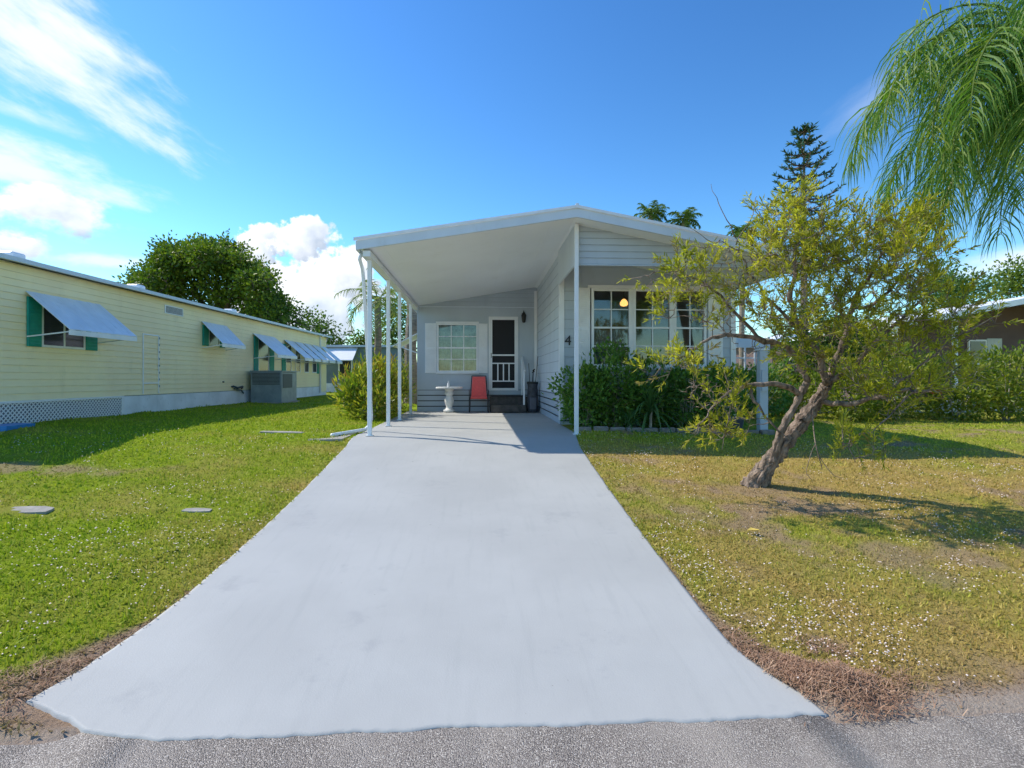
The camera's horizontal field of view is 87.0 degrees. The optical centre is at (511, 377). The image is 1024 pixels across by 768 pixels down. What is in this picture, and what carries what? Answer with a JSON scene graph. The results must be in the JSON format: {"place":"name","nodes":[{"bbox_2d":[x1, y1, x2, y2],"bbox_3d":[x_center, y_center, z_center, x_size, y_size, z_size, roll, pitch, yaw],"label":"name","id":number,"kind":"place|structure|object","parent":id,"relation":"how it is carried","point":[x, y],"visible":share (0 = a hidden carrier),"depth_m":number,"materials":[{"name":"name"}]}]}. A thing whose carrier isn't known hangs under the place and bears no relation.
{"place":"outdoors","nodes":[
{"label":"outdoors","id":0,"kind":"place"},
{"bbox_2d":[26,411,828,741],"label":"driveway","id":1,"kind":"structure","parent":0,"point":[434,569],"depth_m":3.33,"materials":[{"name":"paint"}]},
{"bbox_2d":[436,387,462,411],"bbox_3d":[-1.804,0.613,15.520,0.780,0.715,0.780,0,0,-3],"label":"pedestal table","id":2,"kind":"object","parent":1,"relation":"on","point":[449,399],"visible":0.99,"depth_m":15.41,"materials":[{"name":"white stone"}]},
{"bbox_2d":[469,376,488,412],"bbox_3d":[-0.952,0.452,15.517,0.564,1.047,0.673,0,0,-3],"label":"patio chair","id":3,"kind":"object","parent":1,"relation":"on","point":[479,386],"visible":1,"depth_m":15.74,"materials":[{"name":"red fabric"}]},
{"bbox_2d":[489,395,526,412],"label":"entry steps","id":4,"kind":"structure","parent":1,"relation":"on","point":[505,403],"depth_m":15.49,"materials":[{"name":"concrete"}]},
{"bbox_2d":[521,356,524,404],"bbox_3d":[0.319,0.056,15.616,0.055,1.407,0.964,0,0,-3],"label":"handrail","id":5,"kind":"object","parent":4,"relation":"on","point":[522,378],"visible":0.92,"depth_m":15.47,"materials":[{"name":"white metal"}]},
{"bbox_2d":[527,356,537,411],"bbox_3d":[0.588,0.175,15.393,0.330,1.591,0.362,0,0,-3],"label":"golf bag","id":6,"kind":"object","parent":1,"relation":"on","point":[532,397],"visible":1,"depth_m":15.29,"materials":[{"name":"grey fabric"}]},
{"bbox_2d":[0,392,1023,744],"bbox_3d":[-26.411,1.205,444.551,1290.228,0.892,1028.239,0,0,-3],"label":"ground","id":7,"kind":"structure","parent":0,"point":[992,702],"depth_m":4.79,"materials":[{"name":"green plant"}]},
{"bbox_2d":[0,423,34,431],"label":"plastic sheet","id":8,"kind":"object","parent":7,"relation":"on","point":[7,426],"visible":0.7,"depth_m":8.79,"materials":[{"name":"blue plastic"}]},
{"bbox_2d":[12,506,53,513],"bbox_3d":[-4.594,1.270,5.148,0.390,0.063,0.183,0,0,-3],"label":"stepping stone","id":9,"kind":"object","parent":7,"relation":"on","point":[36,509],"visible":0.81,"depth_m":5.14,"materials":[{"name":"concrete"}]},
{"bbox_2d":[0,251,341,423],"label":"mobile home","id":10,"kind":"object","parent":7,"relation":"on","point":[73,344],"visible":0.9,"depth_m":12.03,"materials":[{"name":"yellow"}]},
{"bbox_2d":[42,306,85,349],"bbox_3d":[-8.695,-0.995,10.472,0.045,0.850,1.060,0,0,-2],"label":"window","id":11,"kind":"structure","parent":10,"relation":"in","point":[50,324],"depth_m":10.31,"materials":[{"name":"white paint"}]},
{"bbox_2d":[209,330,219,346],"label":"window","id":12,"kind":"structure","parent":10,"relation":"in","point":[213,340],"depth_m":15.99,"materials":[{"name":"white paint"}]},
{"bbox_2d":[259,339,268,370],"bbox_3d":[-8.962,-0.820,19.458,0.045,1.240,0.920,0,0,-2],"label":"window","id":13,"kind":"structure","parent":10,"relation":"in","point":[263,348],"depth_m":19.45,"materials":[{"name":"white paint"}]},
{"bbox_2d":[286,344,291,370],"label":"window","id":14,"kind":"structure","parent":10,"relation":"in","point":[288,363],"depth_m":21.90,"materials":[{"name":"white paint"}]},
{"bbox_2d":[295,346,300,372],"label":"window","id":15,"kind":"structure","parent":10,"relation":"in","point":[297,364],"depth_m":22.89,"materials":[{"name":"white paint"}]},
{"bbox_2d":[304,350,308,372],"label":"window","id":16,"kind":"structure","parent":10,"relation":"in","point":[306,365],"depth_m":23.86,"materials":[{"name":"white paint"}]},
{"bbox_2d":[312,349,316,372],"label":"window","id":17,"kind":"structure","parent":10,"relation":"in","point":[314,366],"depth_m":24.91,"materials":[{"name":"white paint"}]},
{"bbox_2d":[321,354,325,391],"bbox_3d":[-9.145,-0.275,26.221,0.029,1.850,0.750,0,0,-2],"label":"side door","id":18,"kind":"structure","parent":10,"relation":"in","point":[323,367],"depth_m":26.15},
{"bbox_2d":[181,508,211,512],"bbox_3d":[-3.103,1.318,5.325,0.267,0.053,0.105,0,0,-3],"label":"stepping stone","id":19,"kind":"object","parent":7,"relation":"on","point":[192,510],"visible":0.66,"depth_m":5.31,"materials":[{"name":"concrete"}]},
{"bbox_2d":[111,228,327,333],"bbox_3d":[-20.492,-4.760,36.105,16.386,11.539,10.561,0,0,-3],"label":"banyan tree","id":20,"kind":"object","parent":7,"relation":"on","point":[200,264],"visible":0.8,"depth_m":33.64,"materials":[{"name":"green plant"}]},
{"bbox_2d":[250,371,299,403],"bbox_3d":[-8.305,0.335,18.891,1.180,1.170,1.660,0,0,-3],"label":"air conditioner","id":21,"kind":"object","parent":7,"relation":"on","point":[275,387],"visible":0.96,"depth_m":18.15,"materials":[{"name":"grey metal"}]},
{"bbox_2d":[260,431,304,432],"bbox_3d":[-4.046,0.968,9.527,0.756,0.063,0.242,0,0,-3],"label":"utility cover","id":22,"kind":"object","parent":7,"relation":"on","point":[280,432],"visible":0.59,"depth_m":9.48,"materials":[{"name":"concrete"}]},
{"bbox_2d":[301,312,357,344],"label":"broadleaf tree","id":23,"kind":"object","parent":7,"relation":"on","point":[334,338],"visible":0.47,"depth_m":43.78,"materials":[{"name":"green plant"}]},
{"bbox_2d":[308,433,355,440],"bbox_3d":[-3.038,0.997,9.396,0.570,0.046,1.680,0,0,-3],"label":"splash pad","id":24,"kind":"object","parent":7,"relation":"on","point":[340,437],"visible":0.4,"depth_m":8.69,"materials":[{"name":"concrete"}]},
{"bbox_2d":[328,360,391,417],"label":"croton shrub","id":25,"kind":"object","parent":7,"relation":"on","point":[348,385],"visible":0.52,"depth_m":12.92,"materials":[{"name":"green plant"}]},
{"bbox_2d":[343,320,394,344],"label":"broadleaf tree","id":26,"kind":"object","parent":7,"relation":"on","point":[360,340],"visible":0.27,"depth_m":45.70,"materials":[{"name":"green plant"}]},
{"bbox_2d":[334,279,408,372],"bbox_3d":[-4.190,-1.145,17.267,2.540,4.212,2.735,0,0,-43],"label":"fan leaved palm","id":27,"kind":"object","parent":7,"relation":"on","point":[378,301],"visible":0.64,"depth_m":17.19,"materials":[{"name":"green plant"}]},
{"bbox_2d":[326,345,416,391],"bbox_3d":[-10.108,-0.610,33.560,7.600,3.020,7.800,0,0,-3],"label":"mobile home","id":28,"kind":"object","parent":7,"relation":"on","point":[346,354],"visible":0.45,"depth_m":30.93,"materials":[{"name":"white metal"}]},
{"bbox_2d":[338,361,352,379],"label":"window","id":29,"kind":"structure","parent":28,"relation":"in","point":[340,366],"depth_m":30.96,"materials":[{"name":"white paint"}]},
{"bbox_2d":[335,348,408,414],"bbox_3d":[-3.644,0.183,14.423,1.928,2.139,2.162,0,0,-3],"label":"croton shrub","id":30,"kind":"object","parent":7,"relation":"on","point":[380,365],"visible":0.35,"depth_m":14.18,"materials":[{"name":"green plant"}]},
{"bbox_2d":[343,374,402,420],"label":"croton shrub","id":31,"kind":"object","parent":7,"relation":"on","point":[377,400],"visible":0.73,"depth_m":12.54,"materials":[{"name":"green plant"}]},
{"bbox_2d":[366,269,416,403],"bbox_3d":[-3.917,-1.991,20.408,3.017,5.927,2.835,0,0,-33],"label":"fan leaved palm","id":32,"kind":"object","parent":7,"relation":"on","point":[414,343],"visible":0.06,"depth_m":20.14,"materials":[{"name":"green plant"}]},
{"bbox_2d":[372,285,416,361],"bbox_3d":[-6.864,-2.178,31.952,3.292,6.565,2.764,0,0,-25],"label":"broadleaf tree","id":33,"kind":"object","parent":7,"relation":"on","point":[394,335],"visible":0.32,"depth_m":31.67,"materials":[{"name":"green plant"}]},
{"bbox_2d":[379,353,416,411],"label":"croton shrub","id":34,"kind":"object","parent":7,"relation":"on","point":[405,382],"visible":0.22,"depth_m":16.02,"materials":[{"name":"green plant"}]},
{"bbox_2d":[0,625,967,725],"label":"dry thatch","id":35,"kind":"object","parent":7,"relation":"on","point":[847,673],"visible":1,"depth_m":2.75,"materials":[{"name":"plant"}]},
{"bbox_2d":[0,428,1023,682],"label":"clover flowers","id":36,"kind":"object","parent":7,"relation":"on","point":[658,548],"visible":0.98,"depth_m":4.11,"materials":[{"name":"white plant"}]},
{"bbox_2d":[330,203,805,436],"bbox_3d":[0.467,-0.908,17.008,8.390,4.017,16.100,0,0,-3],"label":"mobile home","id":37,"kind":"object","parent":7,"relation":"on","point":[469,291],"visible":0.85,"depth_m":11.69,"materials":[{"name":"white metal"}]},
{"bbox_2d":[437,324,477,371],"bbox_3d":[-1.619,-0.895,16.042,1.210,1.450,0.080,0,0,-3],"label":"window","id":38,"kind":"structure","parent":37,"relation":"in","point":[438,336],"depth_m":16.01,"materials":[{"name":"white paint"}]},
{"bbox_2d":[490,318,515,389],"bbox_3d":[-0.254,-0.709,16.077,0.776,2.158,0.081,0,0,-3],"label":"screen door","id":39,"kind":"structure","parent":37,"relation":"in","point":[502,330],"depth_m":16.11,"materials":[{"name":"white paint"}]},
{"bbox_2d":[521,310,526,322],"bbox_3d":[0.350,-1.825,16.033,0.160,0.369,0.228,0,0,-3],"label":"wall lantern","id":40,"kind":"object","parent":37,"relation":"attached to","point":[523,315],"depth_m":15.95,"materials":[{"name":"black metal"}]},
{"bbox_2d":[591,288,631,366],"bbox_3d":[2.130,-1.080,11.607,0.870,1.680,0.080,0,0,-3],"label":"window","id":41,"kind":"structure","parent":37,"relation":"in","point":[611,290],"depth_m":11.58,"materials":[{"name":"white paint"}]},
{"bbox_2d":[620,299,627,305],"bbox_3d":[2.733,-2.025,13.185,0.200,0.550,0.200,0,0,-3],"label":"pendant lamp","id":42,"kind":"object","parent":37,"relation":"hanging from","point":[623,302],"visible":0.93,"depth_m":13.12,"materials":[{"name":"yellow glass"}]},
{"bbox_2d":[633,289,671,366],"bbox_3d":[3.029,-1.080,11.660,0.850,1.680,0.080,0,0,-3],"label":"window","id":43,"kind":"structure","parent":37,"relation":"in","point":[669,327],"depth_m":11.64,"materials":[{"name":"white paint"}]},
{"bbox_2d":[674,289,706,366],"bbox_3d":[3.852,-1.080,11.709,0.720,1.680,0.080,0,0,-3],"label":"window","id":44,"kind":"structure","parent":37,"relation":"in","point":[704,328],"depth_m":11.69,"materials":[{"name":"white paint"}]},
{"bbox_2d":[541,353,619,428],"bbox_3d":[1.493,0.341,10.832,1.416,1.753,1.404,0,0,-40],"label":"evergreen shrub","id":45,"kind":"object","parent":7,"relation":"on","point":[567,398],"visible":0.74,"depth_m":10.64,"materials":[{"name":"green plant"}]},
{"bbox_2d":[579,427,591,430],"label":"edging block","id":46,"kind":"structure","parent":7,"relation":"on","point":[585,428],"depth_m":10.06,"materials":[{"name":"grey concrete"}]},
{"bbox_2d":[593,426,608,430],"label":"edging block","id":47,"kind":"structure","parent":7,"relation":"on","point":[600,428],"depth_m":10.05,"materials":[{"name":"grey concrete"}]},
{"bbox_2d":[579,335,653,428],"bbox_3d":[2.099,0.122,10.873,1.648,1.983,1.435,0,0,-3],"label":"evergreen shrub","id":48,"kind":"object","parent":7,"relation":"on","point":[615,358],"visible":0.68,"depth_m":10.64,"materials":[{"name":"green plant"}]},
{"bbox_2d":[609,427,624,430],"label":"edging block","id":49,"kind":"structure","parent":7,"relation":"on","point":[616,428],"depth_m":10.06,"materials":[{"name":"grey concrete"}]},
{"bbox_2d":[603,408,655,431],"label":"spider lily","id":50,"kind":"object","parent":7,"relation":"on","point":[628,416],"visible":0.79,"depth_m":10.29,"materials":[{"name":"green plant"}]},
{"bbox_2d":[626,427,641,431],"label":"edging block","id":51,"kind":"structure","parent":7,"relation":"on","point":[638,429],"depth_m":10.07,"materials":[{"name":"grey concrete"}]},
{"bbox_2d":[642,428,657,431],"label":"edging block","id":52,"kind":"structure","parent":7,"relation":"on","point":[652,429],"depth_m":10.08,"materials":[{"name":"grey concrete"}]},
{"bbox_2d":[634,200,669,221],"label":"cabbage palm","id":53,"kind":"object","parent":7,"relation":"on","point":[650,213],"visible":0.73,"depth_m":28.72,"materials":[{"name":"green plant"}]},
{"bbox_2d":[611,379,694,432],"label":"spider lily","id":54,"kind":"object","parent":7,"relation":"on","point":[649,404],"visible":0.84,"depth_m":10.32,"materials":[{"name":"green plant"}]},
{"bbox_2d":[623,349,690,428],"bbox_3d":[2.940,0.311,11.082,1.392,1.850,1.279,0,0,-3],"label":"evergreen shrub","id":55,"kind":"object","parent":7,"relation":"on","point":[655,382],"visible":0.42,"depth_m":10.87,"materials":[{"name":"green plant"}]},
{"bbox_2d":[659,427,674,432],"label":"edging block","id":56,"kind":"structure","parent":7,"relation":"on","point":[666,429],"depth_m":10.06,"materials":[{"name":"grey concrete"}]},
{"bbox_2d":[664,207,702,228],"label":"cabbage palm","id":57,"kind":"object","parent":7,"relation":"on","point":[688,215],"visible":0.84,"depth_m":28.69,"materials":[{"name":"green plant"}]},
{"bbox_2d":[675,428,691,432],"bbox_3d":[3.215,1.006,10.129,0.282,0.140,0.120,-1,0,-6],"label":"edging block","id":58,"kind":"object","parent":7,"relation":"on","point":[677,430],"depth_m":10.07,"materials":[{"name":"grey concrete"}]},
{"bbox_2d":[654,359,723,428],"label":"evergreen shrub","id":59,"kind":"object","parent":7,"relation":"on","point":[686,413],"visible":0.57,"depth_m":10.80,"materials":[{"name":"green plant"}]},
{"bbox_2d":[692,428,707,433],"bbox_3d":[3.527,1.011,10.112,0.278,0.145,0.120,2,0,-8],"label":"edging block","id":60,"kind":"object","parent":7,"relation":"on","point":[694,430],"depth_m":10.05,"materials":[{"name":"grey concrete"}]},
{"bbox_2d":[689,359,752,427],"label":"evergreen shrub","id":61,"kind":"object","parent":7,"relation":"on","point":[733,374],"visible":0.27,"depth_m":10.99,"materials":[{"name":"green plant"}]},
{"bbox_2d":[725,416,743,434],"bbox_3d":[4.045,0.891,9.807,0.350,0.360,0.345,0,0,-3],"label":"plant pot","id":62,"kind":"object","parent":7,"relation":"on","point":[740,421],"visible":0.34,"depth_m":9.67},
{"bbox_2d":[725,221,759,366],"bbox_3d":[12.366,-3.716,29.008,1.801,9.542,2.002,0,0,-45],"label":"cabbage palm","id":63,"kind":"object","parent":7,"relation":"on","point":[738,230],"visible":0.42,"depth_m":28.87,"materials":[{"name":"green plant"}]},
{"bbox_2d":[742,430,758,433],"bbox_3d":[4.458,1.036,10.100,0.288,0.118,0.120,-2,0,2],"label":"edging block","id":64,"kind":"object","parent":7,"relation":"on","point":[754,431],"depth_m":10.04,"materials":[{"name":"grey concrete"}]},
{"bbox_2d":[736,337,769,398],"bbox_3d":[7.935,-0.175,19.535,2.840,2.650,0.100,0,0,-3],"label":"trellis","id":65,"kind":"object","parent":7,"relation":"on","point":[745,343],"visible":0.21,"depth_m":19.55,"materials":[{"name":"white paint"}]},
{"bbox_2d":[755,348,769,430],"bbox_3d":[4.751,0.263,10.240,0.210,1.646,0.190,0,0,-3],"label":"utility post","id":66,"kind":"object","parent":7,"relation":"on","point":[762,392],"visible":0.8,"depth_m":10.18,"materials":[{"name":"grey"}]},
{"bbox_2d":[759,430,774,434],"bbox_3d":[4.769,1.038,10.103,0.264,0.134,0.120,-1,0,-8],"label":"edging block","id":67,"kind":"object","parent":7,"relation":"on","point":[767,432],"depth_m":10.05,"materials":[{"name":"grey concrete"}]},
{"bbox_2d":[736,357,799,419],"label":"hedge shrub","id":68,"kind":"object","parent":7,"relation":"on","point":[784,401],"visible":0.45,"depth_m":13.76,"materials":[{"name":"green plant"}]},
{"bbox_2d":[746,360,813,416],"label":"hedge shrub","id":69,"kind":"object","parent":7,"relation":"on","point":[793,381],"visible":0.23,"depth_m":15.44,"materials":[{"name":"green plant"}]},
{"bbox_2d":[759,121,864,323],"bbox_3d":[18.417,-7.386,34.066,6.520,17.172,7.158,0,0,-3],"label":"norfolk pine","id":70,"kind":"object","parent":7,"relation":"on","point":[803,141],"visible":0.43,"depth_m":33.74,"materials":[{"name":"green plant"}]},
{"bbox_2d":[619,166,1023,487],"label":"bottlebrush tree","id":71,"kind":"object","parent":7,"relation":"on","point":[762,471],"visible":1,"depth_m":5.52,"materials":[{"name":"green plant"}]},
{"bbox_2d":[768,294,875,412],"bbox_3d":[9.509,-0.810,16.550,3.314,4.383,3.595,0,0,-3],"label":"broadleaf tree","id":72,"kind":"object","parent":7,"relation":"on","point":[827,339],"visible":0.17,"depth_m":16.26,"materials":[{"name":"green plant"}]},
{"bbox_2d":[799,353,897,422],"bbox_3d":[8.783,0.356,14.175,2.473,2.166,2.133,0,0,-3],"label":"hedge shrub","id":73,"kind":"object","parent":7,"relation":"on","point":[871,405],"visible":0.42,"depth_m":13.86,"materials":[{"name":"green plant"}]},
{"bbox_2d":[831,310,903,356],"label":"broadleaf tree","id":74,"kind":"object","parent":7,"relation":"on","point":[870,328],"visible":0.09,"depth_m":17.12,"materials":[{"name":"green plant"}]},
{"bbox_2d":[736,296,1023,400],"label":"mobile home","id":75,"kind":"object","parent":7,"relation":"on","point":[1010,335],"visible":0.16,"depth_m":22.62,"materials":[{"name":"brown paint"}]},
{"bbox_2d":[967,340,986,364],"bbox_3d":[19.398,-1.075,22.530,0.800,1.050,0.080,0,0,-3],"label":"window","id":76,"kind":"structure","parent":75,"relation":"in","point":[968,343],"depth_m":22.49,"materials":[{"name":"white paint"}]},
{"bbox_2d":[986,338,1001,359],"bbox_3d":[20.171,-1.200,22.591,0.650,0.900,0.050,0,0,-3],"label":"window","id":77,"kind":"structure","parent":75,"relation":"in","point":[990,341],"depth_m":22.57,"materials":[{"name":"white glass"}]},
{"bbox_2d":[739,401,1021,412],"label":"garden wall","id":78,"kind":"structure","parent":7,"relation":"on","point":[905,409],"depth_m":17.42,"materials":[{"name":"grey concrete"}]},
{"bbox_2d":[845,329,923,415],"bbox_3d":[11.046,-0.105,15.868,2.398,2.954,2.011,0,0,25],"label":"hedge shrub","id":79,"kind":"object","parent":7,"relation":"on","point":[885,345],"visible":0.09,"depth_m":15.71,"materials":[{"name":"green plant"}]},
{"bbox_2d":[848,339,951,420],"bbox_3d":[10.254,0.178,14.407,2.376,2.411,2.134,0,0,-3],"label":"hedge shrub","id":80,"kind":"object","parent":7,"relation":"on","point":[910,410],"visible":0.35,"depth_m":14.12,"materials":[{"name":"green plant"}]},
{"bbox_2d":[834,0,1023,261],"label":"queen palm","id":81,"kind":"object","parent":7,"relation":"on","point":[1000,115],"visible":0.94,"depth_m":5.58,"materials":[{"name":"green plant"}]},
{"bbox_2d":[903,350,1009,421],"bbox_3d":[11.723,0.352,14.259,2.702,2.242,1.988,0,0,13],"label":"hedge shrub","id":82,"kind":"object","parent":7,"relation":"on","point":[963,403],"visible":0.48,"depth_m":13.97,"materials":[{"name":"green plant"}]},
{"bbox_2d":[914,251,1006,309],"bbox_3d":[24.631,-3.029,29.892,5.506,8.266,3.945,0,0,-44],"label":"broadleaf tree","id":83,"kind":"object","parent":7,"relation":"on","point":[957,286],"visible":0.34,"depth_m":29.89,"materials":[{"name":"green plant"}]},
{"bbox_2d":[948,252,1023,299],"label":"broadleaf tree","id":84,"kind":"object","parent":7,"relation":"on","point":[1015,285],"visible":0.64,"depth_m":33.11,"materials":[{"name":"green plant"}]},
{"bbox_2d":[953,340,1023,421],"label":"hedge shrub","id":85,"kind":"object","parent":7,"relation":"on","point":[1010,409],"visible":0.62,"depth_m":14.10,"materials":[{"name":"green plant"}]},
{"bbox_2d":[986,339,1023,416],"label":"hedge shrub","id":86,"kind":"object","parent":7,"relation":"on","point":[1014,378],"visible":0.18,"depth_m":14.94,"materials":[{"name":"green plant"}]},
{"bbox_2d":[0,713,1023,767],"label":"road","id":87,"kind":"structure","parent":0,"point":[993,740],"depth_m":2.33,"materials":[{"name":"grey asphalt"}]},
{"bbox_2d":[0,0,1023,357],"label":"sky","id":88,"kind":"structure","parent":0,"point":[301,129],"materials":[{"name":"blue"}]}
]}

